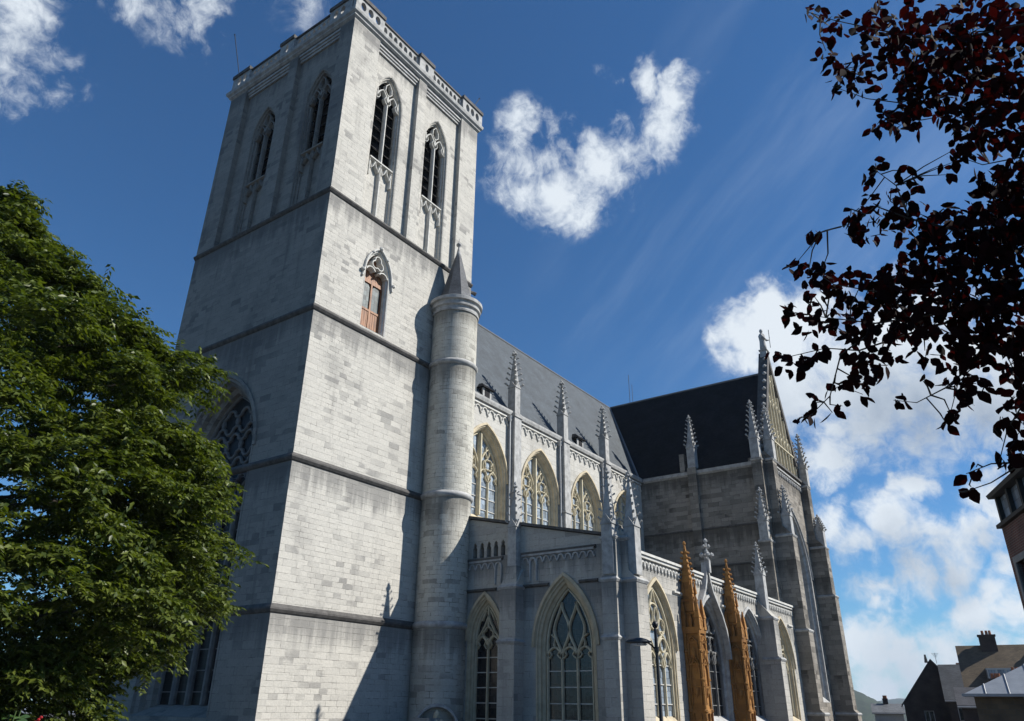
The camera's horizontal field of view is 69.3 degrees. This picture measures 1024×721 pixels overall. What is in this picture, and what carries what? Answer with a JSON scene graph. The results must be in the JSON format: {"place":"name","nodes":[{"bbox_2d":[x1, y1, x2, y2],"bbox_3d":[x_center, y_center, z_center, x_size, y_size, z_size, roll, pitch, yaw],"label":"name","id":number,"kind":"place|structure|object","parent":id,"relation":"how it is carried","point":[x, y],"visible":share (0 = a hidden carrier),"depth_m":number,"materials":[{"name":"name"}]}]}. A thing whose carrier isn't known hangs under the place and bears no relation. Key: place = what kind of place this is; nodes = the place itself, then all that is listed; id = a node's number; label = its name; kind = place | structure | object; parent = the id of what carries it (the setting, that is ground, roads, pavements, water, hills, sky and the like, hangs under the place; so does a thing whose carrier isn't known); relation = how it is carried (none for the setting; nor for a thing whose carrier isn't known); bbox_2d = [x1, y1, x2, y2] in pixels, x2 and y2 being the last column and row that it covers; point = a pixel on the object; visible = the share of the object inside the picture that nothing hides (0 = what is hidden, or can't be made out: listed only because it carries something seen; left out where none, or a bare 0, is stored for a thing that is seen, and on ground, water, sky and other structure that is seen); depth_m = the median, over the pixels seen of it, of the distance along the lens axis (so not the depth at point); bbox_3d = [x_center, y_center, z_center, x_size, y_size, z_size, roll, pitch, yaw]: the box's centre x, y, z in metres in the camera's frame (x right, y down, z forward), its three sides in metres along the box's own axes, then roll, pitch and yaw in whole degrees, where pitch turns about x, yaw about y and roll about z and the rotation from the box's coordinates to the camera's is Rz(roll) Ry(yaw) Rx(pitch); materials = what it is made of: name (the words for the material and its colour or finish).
{"place":"outdoors","nodes":[
{"label":"outdoors","id":0,"kind":"place"},
{"bbox_2d":[2,710,42,720],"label":"flowering shrub","id":1,"kind":"object","parent":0,"point":[22,717],"visible":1,"depth_m":5.47,"materials":[{"name":"green plant"}]},
{"bbox_2d":[0,0,1023,700],"label":"sky","id":2,"kind":"structure","parent":0,"point":[649,173],"materials":[{"name":"blue"}]},
{"bbox_2d":[854,690,906,720],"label":"hill","id":3,"kind":"structure","parent":0,"point":[863,702],"depth_m":1088.08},
{"bbox_2d":[870,695,905,720],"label":"valley house","id":4,"kind":"structure","parent":0,"point":[885,711],"depth_m":90.57,"materials":[{"name":"stone"}]},
{"bbox_2d":[879,698,904,708],"bbox_3d":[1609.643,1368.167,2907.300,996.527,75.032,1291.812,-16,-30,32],"label":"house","id":5,"kind":"structure","parent":0,"point":[897,701],"depth_m":2750.00,"materials":[{"name":"grey"}]},
{"bbox_2d":[962,664,1023,720],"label":"metal roof shed","id":6,"kind":"structure","parent":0,"point":[1000,698],"depth_m":39.04,"materials":[{"name":"metal"}]},
{"bbox_2d":[986,468,1023,608],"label":"brick house","id":7,"kind":"structure","parent":0,"point":[1006,493],"depth_m":23.92,"materials":[{"name":"brown brick"}]},
{"bbox_2d":[1012,551,1023,599],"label":"window","id":8,"kind":"structure","parent":7,"relation":"in","point":[1020,556],"depth_m":23.79,"materials":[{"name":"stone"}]},
{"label":"road","id":9,"kind":"structure","parent":0,"visible":0},
{"bbox_2d":[625,621,662,720],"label":"street lamp","id":10,"kind":"object","parent":9,"relation":"on","point":[638,641],"visible":1,"depth_m":22.91,"materials":[{"name":"metal"}]},
{"bbox_2d":[937,664,963,720],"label":"slate house","id":11,"kind":"structure","parent":9,"relation":"on","point":[950,675],"depth_m":73.85,"materials":[{"name":"brick"}]},
{"bbox_2d":[958,708,963,720],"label":"window","id":12,"kind":"structure","parent":11,"relation":"in","point":[960,712],"depth_m":71.34,"materials":[{"name":"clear glass"}]},
{"bbox_3d":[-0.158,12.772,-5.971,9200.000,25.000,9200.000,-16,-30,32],"label":"ground","id":13,"kind":"structure","parent":0,"visible":0},
{"bbox_2d":[0,180,269,720],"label":"green tree","id":14,"kind":"object","parent":13,"relation":"on","point":[118,586],"visible":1,"depth_m":14.16,"materials":[{"name":"green plant"}]},
{"bbox_2d":[96,0,861,720],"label":"basilica","id":15,"kind":"structure","parent":13,"relation":"on","point":[450,508],"depth_m":43.15,"materials":[{"name":"stone"}]},
{"bbox_2d":[765,0,1023,503],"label":"copper beech","id":16,"kind":"object","parent":13,"relation":"on","point":[990,250],"visible":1,"depth_m":3.93,"materials":[{"name":"red plant"}]},
{"bbox_2d":[901,653,958,720],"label":"gabled house","id":17,"kind":"structure","parent":13,"relation":"on","point":[924,700],"depth_m":77.11,"materials":[{"name":"brick"}]},
{"bbox_2d":[924,711,935,720],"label":"window","id":18,"kind":"structure","parent":17,"relation":"in","point":[929,715],"depth_m":76.45,"materials":[{"name":"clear glass"}]},
{"bbox_2d":[953,667,1017,720],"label":"brick annexe","id":19,"kind":"structure","parent":13,"relation":"on","point":[967,705],"depth_m":52.58,"materials":[{"name":"stone"}]},
{"bbox_2d":[955,630,1023,686],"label":"brown roof house","id":20,"kind":"structure","parent":13,"relation":"on","point":[983,660],"depth_m":63.12,"materials":[{"name":"brick"}]}
]}

